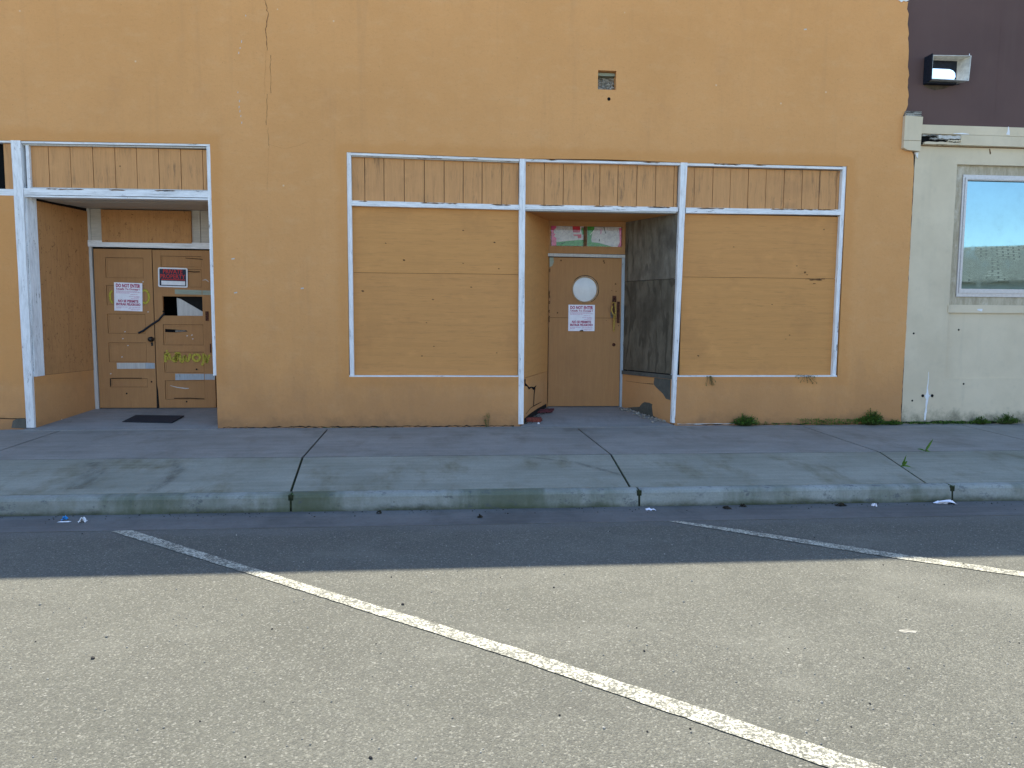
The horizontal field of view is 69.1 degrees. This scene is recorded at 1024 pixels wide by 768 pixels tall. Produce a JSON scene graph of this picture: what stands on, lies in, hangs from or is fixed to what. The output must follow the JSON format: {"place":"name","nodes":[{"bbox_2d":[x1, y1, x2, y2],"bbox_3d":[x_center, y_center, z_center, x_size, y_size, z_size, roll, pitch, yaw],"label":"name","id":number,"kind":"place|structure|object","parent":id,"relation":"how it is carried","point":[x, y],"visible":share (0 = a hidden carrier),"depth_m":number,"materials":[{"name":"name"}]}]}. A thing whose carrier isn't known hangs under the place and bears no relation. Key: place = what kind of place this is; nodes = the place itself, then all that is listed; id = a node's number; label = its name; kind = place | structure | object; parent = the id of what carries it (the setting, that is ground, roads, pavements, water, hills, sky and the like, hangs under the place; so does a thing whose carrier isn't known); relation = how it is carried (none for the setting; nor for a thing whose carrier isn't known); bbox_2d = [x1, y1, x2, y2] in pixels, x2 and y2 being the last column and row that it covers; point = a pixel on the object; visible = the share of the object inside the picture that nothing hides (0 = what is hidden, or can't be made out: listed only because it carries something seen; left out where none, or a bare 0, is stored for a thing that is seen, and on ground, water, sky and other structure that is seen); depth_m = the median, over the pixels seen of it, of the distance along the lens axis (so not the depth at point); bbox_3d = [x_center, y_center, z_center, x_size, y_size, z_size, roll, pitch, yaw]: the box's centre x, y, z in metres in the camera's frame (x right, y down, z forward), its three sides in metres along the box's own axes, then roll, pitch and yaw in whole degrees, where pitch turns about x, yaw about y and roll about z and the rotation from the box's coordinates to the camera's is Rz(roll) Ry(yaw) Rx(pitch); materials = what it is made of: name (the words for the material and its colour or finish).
{"place":"outdoors","nodes":[
{"label":"outdoors","id":0,"kind":"place"},
{"bbox_2d":[0,515,1023,767],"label":"road","id":1,"kind":"structure","parent":0,"point":[158,673],"depth_m":3.61,"materials":[{"name":"grey asphalt"}]},
{"bbox_2d":[112,530,885,767],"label":"road marking","id":2,"kind":"object","parent":1,"relation":"on","point":[817,754],"visible":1,"depth_m":3.28,"materials":[{"name":"paint"}]},
{"bbox_2d":[1,520,1023,767],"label":"grit","id":3,"kind":"object","parent":1,"relation":"on","point":[473,600],"visible":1,"depth_m":3.60,"materials":[{"name":"black gravel"}]},
{"bbox_2d":[35,531,1019,757],"bbox_3d":[0.507,1.239,3.972,12.058,0.015,3.514,0,5,-5],"label":"grit","id":4,"kind":"object","parent":1,"relation":"on","point":[579,627],"visible":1,"depth_m":3.58,"materials":[{"name":"gravel"}]},
{"bbox_2d":[671,521,1023,576],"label":"road marking","id":5,"kind":"object","parent":1,"relation":"on","point":[934,561],"visible":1,"depth_m":5.09,"materials":[{"name":"paint"}]},
{"bbox_2d":[899,629,916,632],"bbox_3d":[2.024,1.265,3.806,0.093,0.002,0.046,0,5,-5],"label":"paint splash","id":6,"kind":"object","parent":1,"relation":"on","point":[907,631],"visible":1,"depth_m":3.80,"materials":[{"name":"white paint"}]},
{"bbox_2d":[0,451,1023,494],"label":"sidewalk apron","id":7,"kind":"object","parent":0,"point":[103,476],"visible":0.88,"depth_m":6.81,"materials":[{"name":"grey concrete"}]},
{"bbox_2d":[901,456,909,466],"bbox_3d":[3.790,0.747,7.175,0.120,0.126,0.060,1,5,2],"label":"crack weed","id":8,"kind":"object","parent":7,"relation":"on","point":[903,463],"visible":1,"depth_m":7.19,"materials":[{"name":"green plant"}]},
{"bbox_2d":[0,425,1023,459],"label":"sidewalk","id":9,"kind":"structure","parent":0,"point":[116,444],"depth_m":8.23,"materials":[{"name":"grey concrete"}]},
{"bbox_2d":[0,0,913,430],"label":"storefront building","id":10,"kind":"structure","parent":9,"relation":"on","point":[348,212],"depth_m":9.13,"materials":[{"name":"orange paint"}]},
{"bbox_2d":[114,282,142,310],"bbox_3d":[-4.995,-1.134,9.685,0.353,0.366,0.003,1,5,-5],"label":"paper notice","id":11,"kind":"object","parent":10,"relation":"attached to","point":[127,296],"visible":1,"depth_m":9.69,"materials":[{"name":"white paper"}]},
{"bbox_2d":[93,249,208,407],"bbox_3d":[-4.694,-0.710,9.743,1.436,2.078,0.100,0,5,-5],"label":"door","id":12,"kind":"structure","parent":10,"relation":"in","point":[126,356],"depth_m":9.73,"materials":[{"name":"brown wood"}]},
{"bbox_2d":[138,313,164,333],"bbox_3d":[-4.720,-0.792,9.738,0.343,0.276,0.046,0,5,-9],"label":"black cord","id":13,"kind":"object","parent":10,"relation":"hanging from","point":[151,324],"visible":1,"depth_m":9.73,"materials":[{"name":"rubber"}]},
{"bbox_2d":[122,415,183,422],"bbox_3d":[-4.478,0.437,9.296,0.624,0.013,0.320,1,12,2],"label":"door mat","id":14,"kind":"object","parent":10,"relation":"on","point":[154,418],"depth_m":9.29,"materials":[{"name":"rubber"}]},
{"bbox_2d":[158,267,187,287],"bbox_3d":[-4.426,-1.389,9.710,0.372,0.254,0.007,1,5,-5],"label":"private property sign","id":15,"kind":"object","parent":10,"relation":"attached to","point":[173,277],"visible":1,"depth_m":9.71,"materials":[{"name":"plastic"}]},
{"bbox_2d":[152,250,216,407],"bbox_3d":[-4.311,-0.717,9.820,0.747,2.065,0.076,0,5,-5],"label":"door","id":16,"kind":"structure","parent":10,"relation":"in","point":[178,355],"depth_m":9.81,"materials":[{"name":"brown wood"}]},
{"bbox_2d":[526,417,541,421],"bbox_3d":[0.270,0.453,9.513,0.243,0.057,0.097,1,5,3],"label":"brick fragment","id":17,"kind":"object","parent":10,"relation":"on","point":[534,419],"visible":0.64,"depth_m":9.47,"materials":[{"name":"red brick"}]},
{"bbox_2d":[551,226,583,245],"bbox_3d":[0.761,-2.020,10.151,0.460,0.266,0.008,0,5,-5],"label":"torn poster","id":18,"kind":"object","parent":10,"relation":"attached to","point":[567,235],"visible":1,"depth_m":10.15,"materials":[{"name":"paper"}]},
{"bbox_2d":[568,305,594,330],"bbox_3d":[0.956,-0.907,10.226,0.367,0.362,0.004,0,5,-5],"label":"paper notice","id":19,"kind":"object","parent":10,"relation":"attached to","point":[581,317],"visible":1,"depth_m":10.23,"materials":[{"name":"white paper"}]},
{"bbox_2d":[547,257,621,405],"bbox_3d":[0.999,-0.707,10.242,1.009,2.038,0.103,0,5,-5],"label":"door","id":20,"kind":"structure","parent":10,"relation":"in","point":[584,366],"depth_m":10.26,"materials":[{"name":"brown wood"}]},
{"bbox_2d":[548,221,625,254],"bbox_3d":[1.022,-2.007,10.165,1.130,0.454,0.050,0,5,-5],"label":"transom window","id":21,"kind":"structure","parent":10,"relation":"in","point":[584,249],"depth_m":10.15,"materials":[{"name":"brown wood"}]},
{"bbox_2d":[587,227,620,246],"bbox_3d":[1.265,-2.018,10.195,0.482,0.272,0.008,0,5,-5],"label":"torn poster","id":22,"kind":"object","parent":10,"relation":"attached to","point":[603,236],"visible":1,"depth_m":10.20,"materials":[{"name":"paper"}]},
{"bbox_2d":[598,78,614,89],"bbox_3d":[1.140,-3.678,9.169,0.268,0.220,0.158,0,5,-5],"label":"rubble","id":23,"kind":"object","parent":10,"relation":"on","point":[605,84],"visible":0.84,"depth_m":9.16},
{"bbox_2d":[611,302,615,330],"bbox_3d":[1.404,-0.924,10.216,0.069,0.406,0.102,4,6,33],"label":"door handle","id":24,"kind":"object","parent":10,"relation":"attached to","point":[614,317],"visible":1,"depth_m":10.20,"materials":[{"name":"gold metal"}]},
{"bbox_2d":[618,408,665,422],"bbox_3d":[1.730,0.412,9.921,0.227,0.107,0.842,-2,6,-26],"label":"rubble","id":25,"kind":"object","parent":10,"relation":"on","point":[643,415],"visible":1,"depth_m":9.87,"materials":[{"name":"grey concrete"}]},
{"bbox_2d":[797,374,817,383],"bbox_3d":[3.791,-0.062,9.578,0.310,0.128,0.032,0,5,-5],"label":"sill plant","id":26,"kind":"object","parent":10,"relation":"on","point":[807,376],"visible":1,"depth_m":9.58,"materials":[{"name":"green plant"}]},
{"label":"rubble","id":27,"kind":"object","parent":10,"relation":"on","visible":0},
{"bbox_2d":[538,408,553,412],"bbox_3d":[0.379,0.362,9.960,0.400,0.020,0.120,-5,16,-10],"label":"broken tile","id":28,"kind":"object","parent":27,"relation":"on","point":[546,410],"visible":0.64,"depth_m":9.94,"materials":[{"name":"red tile"}]},
{"bbox_2d":[290,432,629,490],"bbox_3d":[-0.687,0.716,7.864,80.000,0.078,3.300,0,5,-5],"label":"sidewalk joint","id":29,"kind":"object","parent":9,"relation":"on","point":[325,432],"depth_m":6.87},
{"bbox_2d":[266,426,954,495],"bbox_3d":[-0.626,0.712,7.689,14.556,0.111,3.138,0,5,-5],"label":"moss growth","id":30,"kind":"object","parent":29,"relation":"on","point":[512,426],"visible":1,"depth_m":9.09,"materials":[{"name":"green plant"}]},
{"bbox_2d":[0,424,1023,430],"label":"footing","id":31,"kind":"object","parent":9,"relation":"on","point":[557,427],"visible":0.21,"depth_m":9.25,"materials":[{"name":"grey concrete"}]},
{"bbox_2d":[731,413,759,425],"bbox_3d":[2.977,0.459,9.474,0.408,0.171,0.197,0,5,-5],"label":"weed","id":32,"kind":"object","parent":31,"relation":"on","point":[745,421],"visible":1,"depth_m":9.49,"materials":[{"name":"green plant"}]},
{"bbox_2d":[757,418,981,425],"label":"ground weeds","id":33,"kind":"object","parent":31,"relation":"on","point":[911,422],"visible":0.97,"depth_m":9.67,"materials":[{"name":"green plant"}]},
{"bbox_2d":[856,408,888,425],"bbox_3d":[4.682,0.430,9.609,0.419,0.229,0.224,0,5,-5],"label":"weed","id":34,"kind":"object","parent":31,"relation":"on","point":[872,419],"visible":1,"depth_m":9.64,"materials":[{"name":"green plant"}]},
{"bbox_2d":[887,419,902,424],"bbox_3d":[4.970,0.497,9.682,0.234,0.086,0.133,0,5,-5],"label":"weed","id":35,"kind":"object","parent":31,"relation":"on","point":[896,422],"visible":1,"depth_m":9.67,"materials":[{"name":"green plant"}]},
{"bbox_2d":[974,416,990,424],"bbox_3d":[6.179,0.477,9.794,0.253,0.122,0.136,1,5,8],"label":"weed","id":36,"kind":"object","parent":31,"relation":"on","point":[984,421],"visible":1,"depth_m":9.80,"materials":[{"name":"green plant"}]},
{"bbox_2d":[991,412,1023,423],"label":"weed","id":37,"kind":"object","parent":31,"relation":"on","point":[1006,419],"visible":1,"depth_m":9.83,"materials":[{"name":"green plant"}]},
{"bbox_2d":[180,451,936,458],"bbox_3d":[1.247,0.716,7.562,27.800,0.001,0.030,0,5,-5],"label":"sidewalk seam","id":38,"kind":"object","parent":9,"relation":"on","point":[610,454],"visible":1,"depth_m":7.55,"materials":[{"name":"grey concrete"}]},
{"bbox_2d":[919,439,932,451],"bbox_3d":[4.321,0.649,7.808,0.172,0.151,0.039,0,5,-5],"label":"crack weed","id":39,"kind":"object","parent":38,"relation":"on","point":[927,447],"visible":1,"depth_m":7.82,"materials":[{"name":"green plant"}]},
{"bbox_2d":[901,0,1023,423],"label":"neighbour building","id":40,"kind":"structure","parent":9,"relation":"on","point":[963,136],"depth_m":9.62,"materials":[{"name":"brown paint"}]},
{"bbox_2d":[949,165,1023,304],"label":"window","id":41,"kind":"structure","parent":40,"relation":"in","point":[987,265],"depth_m":9.72,"materials":[{"name":"glass"}]},
{"bbox_2d":[932,68,954,78],"label":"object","id":42,"kind":"structure","parent":0,"point":[936,73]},
{"label":"ground","id":43,"kind":"structure","parent":0,"visible":0},
{"bbox_2d":[0,482,1023,515],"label":"curb","id":44,"kind":"structure","parent":43,"relation":"on","point":[157,503],"depth_m":6.19,"materials":[{"name":"grey concrete"}]},
{"bbox_2d":[288,486,954,510],"bbox_3d":[-0.492,0.977,6.212,14.540,0.156,0.098,0,5,-5],"label":"curb joint","id":45,"kind":"object","parent":44,"relation":"on","point":[639,494],"visible":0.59,"depth_m":6.30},
{"bbox_2d":[0,501,1023,532],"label":"gutter","id":46,"kind":"object","parent":43,"relation":"on","point":[96,523],"visible":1,"depth_m":5.94,"materials":[{"name":"grey concrete"}]},
{"bbox_2d":[0,502,1015,519],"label":"grit","id":47,"kind":"object","parent":46,"relation":"on","point":[485,511],"visible":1,"depth_m":6.09,"materials":[{"name":"grey gravel"}]},
{"bbox_2d":[933,500,955,503],"bbox_3d":[3.750,1.024,6.456,0.223,0.027,0.070,0,5,-5],"label":"paper scrap","id":48,"kind":"object","parent":46,"relation":"on","point":[943,502],"visible":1,"depth_m":6.46,"materials":[{"name":"white paper"}]}
]}

